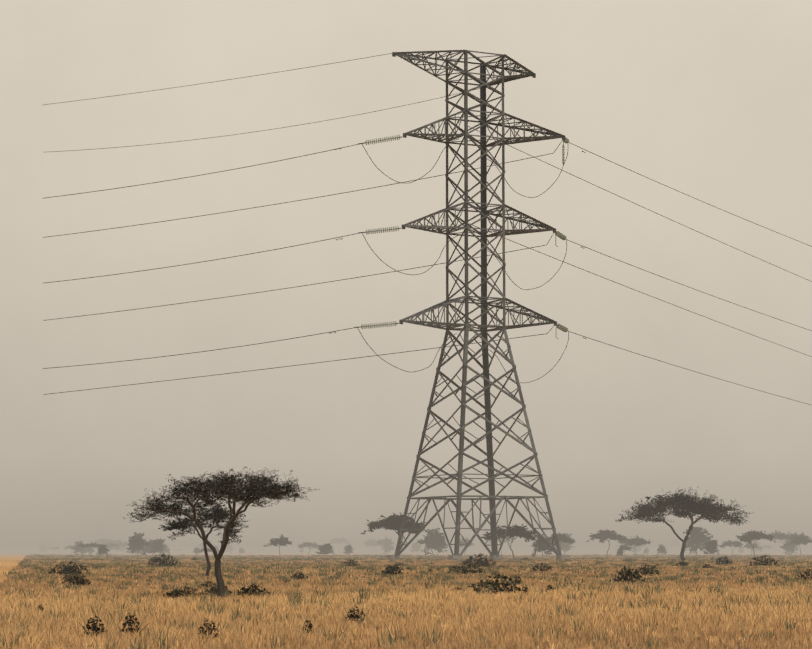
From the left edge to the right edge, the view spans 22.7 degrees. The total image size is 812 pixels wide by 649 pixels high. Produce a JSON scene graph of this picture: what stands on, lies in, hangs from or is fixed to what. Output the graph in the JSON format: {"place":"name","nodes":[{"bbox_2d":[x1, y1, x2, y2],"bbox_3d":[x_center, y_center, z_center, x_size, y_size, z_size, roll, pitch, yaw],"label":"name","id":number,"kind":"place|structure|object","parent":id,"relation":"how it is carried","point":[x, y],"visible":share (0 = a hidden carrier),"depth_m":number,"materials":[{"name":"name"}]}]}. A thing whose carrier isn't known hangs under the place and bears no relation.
{"place":"outdoors","nodes":[
{"label":"outdoors","id":0,"kind":"place"},
{"bbox_2d":[0,547,811,648],"bbox_3d":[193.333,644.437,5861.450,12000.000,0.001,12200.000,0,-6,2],"label":"ground","id":1,"kind":"structure","parent":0,"point":[10,557],"depth_m":488.80,"materials":[{"name":"brown soil"}]},
{"bbox_2d":[38,545,47,551],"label":"tree","id":2,"kind":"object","parent":1,"relation":"on","point":[43,548],"depth_m":426.36,"materials":[{"name":"grey plant"}]},
{"bbox_2d":[61,573,71,582],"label":"shrub","id":3,"kind":"object","parent":1,"relation":"on","point":[67,580],"visible":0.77,"depth_m":72.78,"materials":[{"name":"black plant"}]},
{"bbox_2d":[48,561,87,573],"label":"shrub","id":4,"kind":"object","parent":1,"relation":"on","point":[70,563],"visible":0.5,"depth_m":93.87,"materials":[{"name":"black plant"}]},
{"bbox_2d":[63,545,73,553],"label":"acacia","id":5,"kind":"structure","parent":1,"relation":"on","point":[69,546],"depth_m":344.69,"materials":[{"name":"grey plant"}]},
{"bbox_2d":[59,564,81,574],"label":"shrub","id":6,"kind":"object","parent":1,"relation":"on","point":[72,568],"visible":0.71,"depth_m":92.54,"materials":[{"name":"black plant"}]},
{"bbox_2d":[68,571,87,585],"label":"shrub","id":7,"kind":"object","parent":1,"relation":"on","point":[77,579],"visible":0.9,"depth_m":69.08,"materials":[{"name":"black plant"}]},
{"bbox_2d":[71,541,85,554],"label":"tree","id":8,"kind":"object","parent":1,"relation":"on","point":[77,547],"depth_m":298.78,"materials":[{"name":"grey plant"}]},
{"bbox_2d":[80,577,90,585],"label":"shrub","id":9,"kind":"object","parent":1,"relation":"on","point":[87,580],"visible":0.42,"depth_m":69.47,"materials":[{"name":"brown plant"}]},
{"bbox_2d":[83,547,95,554],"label":"tree","id":10,"kind":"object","parent":1,"relation":"on","point":[88,549],"depth_m":319.96,"materials":[{"name":"grey plant"}]},
{"bbox_2d":[79,542,102,555],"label":"acacia","id":11,"kind":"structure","parent":1,"relation":"on","point":[95,545],"depth_m":270.58,"materials":[{"name":"grey plant"}]},
{"bbox_2d":[78,614,105,636],"bbox_3d":[-4.470,4.331,28.888,0.391,0.419,0.372,1,-6,-6],"label":"shrub","id":12,"kind":"object","parent":1,"relation":"on","point":[95,628],"visible":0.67,"depth_m":28.88,"materials":[{"name":"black plant"}]},
{"bbox_2d":[96,544,109,555],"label":"tree","id":13,"kind":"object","parent":1,"relation":"on","point":[103,549],"depth_m":254.09,"materials":[{"name":"grey plant"}]},
{"bbox_2d":[90,537,122,543],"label":"acacia","id":14,"kind":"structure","parent":1,"relation":"on","point":[110,540],"depth_m":388.81,"materials":[{"name":"grey plant"}]},
{"bbox_2d":[105,542,118,553],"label":"acacia","id":15,"kind":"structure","parent":1,"relation":"on","point":[110,544],"depth_m":335.90,"materials":[{"name":"grey plant"}]},
{"bbox_2d":[115,546,126,551],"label":"tree","id":16,"kind":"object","parent":1,"relation":"on","point":[121,549],"depth_m":407.45,"materials":[{"name":"grey plant"}]},
{"bbox_2d":[114,541,129,550],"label":"acacia","id":17,"kind":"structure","parent":1,"relation":"on","point":[121,544],"depth_m":366.66,"materials":[{"name":"grey plant"}]},
{"bbox_2d":[120,613,149,636],"bbox_3d":[-3.876,4.327,28.883,0.410,0.427,0.540,-1,-6,13],"label":"shrub","id":18,"kind":"object","parent":1,"relation":"on","point":[129,622],"visible":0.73,"depth_m":28.88,"materials":[{"name":"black plant"}]},
{"bbox_2d":[126,532,150,555],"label":"tree","id":19,"kind":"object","parent":1,"relation":"on","point":[136,542],"depth_m":265.21,"materials":[{"name":"grey plant"}]},
{"bbox_2d":[145,540,155,554],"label":"tree","id":20,"kind":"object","parent":1,"relation":"on","point":[148,548],"depth_m":287.23,"materials":[{"name":"grey plant"}]},
{"bbox_2d":[149,556,162,562],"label":"shrub","id":21,"kind":"object","parent":1,"relation":"on","point":[154,557],"visible":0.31,"depth_m":164.24,"materials":[{"name":"grey plant"}]},
{"bbox_2d":[148,539,165,555],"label":"tree","id":22,"kind":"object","parent":1,"relation":"on","point":[157,546],"depth_m":272.46,"materials":[{"name":"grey plant"}]},
{"bbox_2d":[148,552,180,566],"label":"shrub","id":23,"kind":"object","parent":1,"relation":"on","point":[164,560],"visible":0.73,"depth_m":124.08,"materials":[{"name":"grey plant"}]},
{"bbox_2d":[162,545,170,552],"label":"tree","id":24,"kind":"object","parent":1,"relation":"on","point":[166,550],"depth_m":321.20,"materials":[{"name":"grey plant"}]},
{"bbox_2d":[163,589,188,598],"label":"shrub cluster","id":25,"kind":"object","parent":1,"relation":"on","point":[171,594],"visible":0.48,"depth_m":48.33,"materials":[{"name":"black plant"}]},
{"bbox_2d":[170,586,200,595],"bbox_3d":[-5.581,6.832,51.637,0.774,0.422,0.962,-6,-8,42],"label":"shrub cluster","id":26,"kind":"object","parent":1,"relation":"on","point":[188,589],"visible":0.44,"depth_m":51.65,"materials":[{"name":"black plant"}]},
{"bbox_2d":[193,547,201,554],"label":"tree","id":27,"kind":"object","parent":1,"relation":"on","point":[197,550],"depth_m":307.33,"materials":[{"name":"grey plant"}]},
{"bbox_2d":[158,498,248,575],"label":"acacia","id":28,"kind":"object","parent":1,"relation":"on","point":[216,515],"visible":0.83,"depth_m":86.48,"materials":[{"name":"green plant"}]},
{"bbox_2d":[198,539,212,549],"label":"tree","id":29,"kind":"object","parent":1,"relation":"on","point":[201,546],"depth_m":376.55,"materials":[{"name":"grey plant"}]},
{"bbox_2d":[197,581,215,589],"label":"shrub","id":30,"kind":"object","parent":1,"relation":"on","point":[205,584],"visible":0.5,"depth_m":60.66,"materials":[{"name":"brown plant"}]},
{"bbox_2d":[195,618,220,638],"bbox_3d":[-2.762,4.310,28.505,0.361,0.372,0.332,2,-7,-21],"label":"shrub","id":31,"kind":"object","parent":1,"relation":"on","point":[209,628],"visible":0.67,"depth_m":28.47,"materials":[{"name":"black plant"}]},
{"bbox_2d":[202,584,234,595],"bbox_3d":[-4.889,6.953,52.906,0.850,0.464,1.022,-2,-7,17],"label":"shrub cluster","id":32,"kind":"object","parent":1,"relation":"on","point":[213,588],"visible":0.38,"depth_m":52.80,"materials":[{"name":"black plant"}]},
{"bbox_2d":[123,466,318,596],"bbox_3d":[-4.189,5.086,48.373,3.768,3.456,5.107,6,-8,-42],"label":"acacia","id":33,"kind":"object","parent":1,"relation":"on","point":[256,489],"visible":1,"depth_m":48.18,"materials":[{"name":"green plant"}]},
{"bbox_2d":[225,544,234,552],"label":"tree","id":34,"kind":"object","parent":1,"relation":"on","point":[230,548],"depth_m":401.86,"materials":[{"name":"grey plant"}]},
{"bbox_2d":[236,583,270,595],"bbox_3d":[-3.723,6.577,49.654,0.856,0.523,0.813,-6,-9,44],"label":"shrub cluster","id":35,"kind":"object","parent":1,"relation":"on","point":[246,590],"visible":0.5,"depth_m":49.62,"materials":[{"name":"black plant"}]},
{"bbox_2d":[264,534,292,553],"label":"acacia","id":36,"kind":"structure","parent":1,"relation":"on","point":[282,540],"depth_m":252.65,"materials":[{"name":"grey plant"}]},
{"bbox_2d":[291,572,307,579],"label":"shrub","id":37,"kind":"object","parent":1,"relation":"on","point":[301,574],"visible":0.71,"depth_m":77.68,"materials":[{"name":"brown plant"}]},
{"bbox_2d":[297,542,319,554],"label":"acacia","id":38,"kind":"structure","parent":1,"relation":"on","point":[311,544],"depth_m":311.95,"materials":[{"name":"grey plant"}]},
{"bbox_2d":[302,620,318,632],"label":"shrub","id":39,"kind":"object","parent":1,"relation":"on","point":[310,624],"visible":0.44,"depth_m":29.16,"materials":[{"name":"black plant"}]},
{"bbox_2d":[316,543,334,554],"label":"tree","id":40,"kind":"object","parent":1,"relation":"on","point":[325,549],"depth_m":264.13,"materials":[{"name":"grey plant"}]},
{"bbox_2d":[329,537,350,551],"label":"acacia","id":41,"kind":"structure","parent":1,"relation":"on","point":[337,540],"depth_m":423.18,"materials":[{"name":"grey plant"}]},
{"bbox_2d":[344,544,352,554],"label":"tree","id":42,"kind":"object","parent":1,"relation":"on","point":[348,548],"depth_m":290.92,"materials":[{"name":"grey plant"}]},
{"bbox_2d":[341,559,359,565],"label":"shrub cluster","id":43,"kind":"object","parent":1,"relation":"on","point":[348,563],"visible":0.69,"depth_m":128.20,"materials":[{"name":"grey plant"}]},
{"bbox_2d":[344,606,368,623],"bbox_3d":[-0.847,4.822,33.371,0.367,0.420,0.435,-4,-8,34],"label":"shrub","id":44,"kind":"object","parent":1,"relation":"on","point":[352,616],"visible":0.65,"depth_m":33.41,"materials":[{"name":"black plant"}]},
{"bbox_2d":[364,538,381,553],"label":"acacia","id":45,"kind":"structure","parent":1,"relation":"on","point":[370,543],"depth_m":393.34,"materials":[{"name":"grey plant"}]},
{"bbox_2d":[374,536,393,554],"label":"acacia","id":46,"kind":"object","parent":1,"relation":"on","point":[380,542],"visible":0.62,"depth_m":359.16,"materials":[{"name":"grey plant"}]},
{"bbox_2d":[381,541,393,553],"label":"tree","id":47,"kind":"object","parent":1,"relation":"on","point":[387,547],"depth_m":351.19,"materials":[{"name":"grey plant"}]},
{"bbox_2d":[381,564,401,574],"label":"shrub cluster","id":48,"kind":"object","parent":1,"relation":"on","point":[391,570],"visible":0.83,"depth_m":92.19,"materials":[{"name":"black plant"}]},
{"bbox_2d":[361,513,425,548],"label":"acacia","id":49,"kind":"object","parent":1,"relation":"on","point":[393,522],"visible":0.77,"depth_m":210.02,"materials":[{"name":"grey plant"}]},
{"bbox_2d":[0,554,811,648],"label":"dry grass tufts","id":50,"kind":"object","parent":1,"relation":"on","point":[588,599],"visible":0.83,"depth_m":41.34,"materials":[{"name":"yellow plant"}]},
{"bbox_2d":[409,542,421,552],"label":"tree","id":51,"kind":"object","parent":1,"relation":"on","point":[416,546],"visible":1,"depth_m":367.93,"materials":[{"name":"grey plant"}]},
{"bbox_2d":[417,528,447,554],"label":"tree","id":52,"kind":"object","parent":1,"relation":"on","point":[435,540],"visible":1,"depth_m":267.82,"materials":[{"name":"grey plant"}]},
{"bbox_2d":[459,537,473,552],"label":"tree","id":53,"kind":"object","parent":1,"relation":"on","point":[467,540],"visible":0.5,"depth_m":297.58,"materials":[{"name":"grey plant"}]},
{"bbox_2d":[448,563,484,574],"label":"shrub","id":54,"kind":"object","parent":1,"relation":"on","point":[471,570],"visible":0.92,"depth_m":97.54,"materials":[{"name":"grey plant"}]},
{"bbox_2d":[386,50,569,560],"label":"transmission pylon","id":55,"kind":"object","parent":1,"relation":"on","point":[484,212],"visible":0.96,"depth_m":201.95,"materials":[{"name":"metal"}]},
{"bbox_2d":[43,53,811,404],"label":"conductors","id":56,"kind":"object","parent":55,"relation":"attached to","point":[385,263],"visible":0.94,"depth_m":213.76,"materials":[{"name":"grey"}]},
{"bbox_2d":[329,135,585,338],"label":"insulator strings","id":57,"kind":"object","parent":55,"relation":"attached to","point":[562,237],"visible":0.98,"depth_m":200.24,"materials":[{"name":"grey"}]},
{"bbox_2d":[462,553,495,566],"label":"shrub","id":58,"kind":"object","parent":1,"relation":"on","point":[479,560],"visible":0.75,"depth_m":123.47,"materials":[{"name":"grey plant"}]},
{"bbox_2d":[478,561,491,566],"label":"shrub cluster","id":59,"kind":"object","parent":1,"relation":"on","point":[484,564],"visible":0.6,"depth_m":122.03,"materials":[{"name":"grey plant"}]},
{"bbox_2d":[468,571,528,595],"bbox_3d":[2.398,6.610,51.165,1.701,0.813,1.489,5,-8,-36],"label":"shrub","id":60,"kind":"object","parent":1,"relation":"on","point":[497,577],"visible":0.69,"depth_m":51.05,"materials":[{"name":"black plant"}]},
{"bbox_2d":[488,536,515,554],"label":"acacia","id":61,"kind":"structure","parent":1,"relation":"on","point":[506,540],"depth_m":343.55,"materials":[{"name":"grey plant"}]},
{"bbox_2d":[481,524,540,558],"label":"acacia","id":62,"kind":"object","parent":1,"relation":"on","point":[519,531],"visible":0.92,"depth_m":210.27,"materials":[{"name":"grey plant"}]},
{"bbox_2d":[530,563,551,571],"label":"shrub","id":63,"kind":"object","parent":1,"relation":"on","point":[540,568],"visible":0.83,"depth_m":101.44,"materials":[{"name":"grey plant"}]},
{"bbox_2d":[531,534,551,557],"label":"tree","id":64,"kind":"object","parent":1,"relation":"on","point":[540,545],"visible":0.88,"depth_m":232.91,"materials":[{"name":"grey plant"}]},
{"bbox_2d":[545,584,555,592],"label":"shrub","id":65,"kind":"object","parent":1,"relation":"on","point":[549,585],"visible":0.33,"depth_m":53.68,"materials":[{"name":"brown plant"}]},
{"bbox_2d":[546,532,575,549],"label":"acacia","id":66,"kind":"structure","parent":1,"relation":"on","point":[563,538],"depth_m":254.74,"materials":[{"name":"grey plant"}]},
{"bbox_2d":[555,533,572,554],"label":"tree","id":67,"kind":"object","parent":1,"relation":"on","point":[565,545],"depth_m":308.76,"materials":[{"name":"grey plant"}]},
{"bbox_2d":[586,529,627,555],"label":"acacia","id":68,"kind":"object","parent":1,"relation":"on","point":[603,535],"visible":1,"depth_m":261.91,"materials":[{"name":"grey plant"}]},
{"bbox_2d":[616,548,623,555],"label":"tree","id":69,"kind":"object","parent":1,"relation":"on","point":[620,552],"depth_m":254.75,"materials":[{"name":"grey plant"}]},
{"bbox_2d":[619,544,632,553],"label":"acacia","id":70,"kind":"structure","parent":1,"relation":"on","point":[625,547],"depth_m":261.48,"materials":[{"name":"grey plant"}]},
{"bbox_2d":[614,565,644,582],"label":"shrub","id":71,"kind":"object","parent":1,"relation":"on","point":[628,572],"visible":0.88,"depth_m":70.33,"materials":[{"name":"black plant"}]},
{"bbox_2d":[617,536,650,555],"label":"acacia","id":72,"kind":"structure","parent":1,"relation":"on","point":[622,542],"depth_m":276.28,"materials":[{"name":"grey plant"}]},
{"bbox_2d":[623,536,646,555],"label":"acacia","id":73,"kind":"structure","parent":1,"relation":"on","point":[637,541],"depth_m":270.25,"materials":[{"name":"grey plant"}]},
{"bbox_2d":[631,544,641,551],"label":"tree","id":74,"kind":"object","parent":1,"relation":"on","point":[638,548],"depth_m":382.57,"materials":[{"name":"grey plant"}]},
{"bbox_2d":[637,564,660,575],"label":"shrub","id":75,"kind":"object","parent":1,"relation":"on","point":[647,571],"visible":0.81,"depth_m":92.97,"materials":[{"name":"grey plant"}]},
{"bbox_2d":[656,544,666,554],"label":"tree","id":76,"kind":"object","parent":1,"relation":"on","point":[660,548],"depth_m":283.36,"materials":[{"name":"grey plant"}]},
{"bbox_2d":[670,539,680,552],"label":"tree","id":77,"kind":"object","parent":1,"relation":"on","point":[673,543],"depth_m":451.21,"materials":[{"name":"grey plant"}]},
{"bbox_2d":[615,487,750,560],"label":"acacia","id":78,"kind":"object","parent":1,"relation":"on","point":[688,505],"visible":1,"depth_m":174.48,"materials":[{"name":"green plant"}]},
{"bbox_2d":[683,527,712,555],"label":"tree","id":79,"kind":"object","parent":1,"relation":"on","point":[697,537],"depth_m":269.22,"materials":[{"name":"grey plant"}]},
{"bbox_2d":[701,540,718,553],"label":"tree","id":80,"kind":"object","parent":1,"relation":"on","point":[711,547],"visible":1,"depth_m":251.88,"materials":[{"name":"grey plant"}]},
{"bbox_2d":[715,555,732,564],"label":"shrub","id":81,"kind":"object","parent":1,"relation":"on","point":[725,561],"visible":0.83,"depth_m":140.70,"materials":[{"name":"grey plant"}]},
{"bbox_2d":[718,540,742,551],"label":"acacia","id":82,"kind":"object","parent":1,"relation":"on","point":[735,543],"visible":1,"depth_m":281.40,"materials":[{"name":"grey plant"}]},
{"bbox_2d":[743,543,760,552],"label":"acacia","id":83,"kind":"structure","parent":1,"relation":"on","point":[750,546],"depth_m":297.69,"materials":[{"name":"grey plant"}]},
{"bbox_2d":[735,530,775,555],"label":"acacia","id":84,"kind":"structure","parent":1,"relation":"on","point":[749,536],"depth_m":248.81,"materials":[{"name":"grey plant"}]},
{"bbox_2d":[749,541,762,553],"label":"tree","id":85,"kind":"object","parent":1,"relation":"on","point":[758,545],"depth_m":380.79,"materials":[{"name":"grey plant"}]},
{"bbox_2d":[749,555,778,565],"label":"shrub","id":86,"kind":"object","parent":1,"relation":"on","point":[764,562],"visible":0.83,"depth_m":129.81,"materials":[{"name":"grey plant"}]},
{"bbox_2d":[768,530,802,554],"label":"acacia","id":87,"kind":"object","parent":1,"relation":"on","point":[781,536],"visible":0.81,"depth_m":295.47,"materials":[{"name":"grey plant"}]},
{"bbox_2d":[779,539,797,554],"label":"tree","id":88,"kind":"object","parent":1,"relation":"on","point":[789,547],"depth_m":297.84,"materials":[{"name":"grey plant"}]},
{"bbox_2d":[783,533,811,552],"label":"acacia","id":89,"kind":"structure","parent":1,"relation":"on","point":[802,539],"depth_m":275.21,"materials":[{"name":"grey plant"}]},
{"bbox_2d":[797,569,811,579],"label":"shrub","id":90,"kind":"object","parent":1,"relation":"on","point":[805,572],"visible":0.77,"depth_m":77.19,"materials":[{"name":"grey plant"}]},
{"bbox_2d":[0,0,811,546],"label":"sky","id":91,"kind":"structure","parent":0,"point":[708,101],"materials":[{"name":"beige"}]}
]}

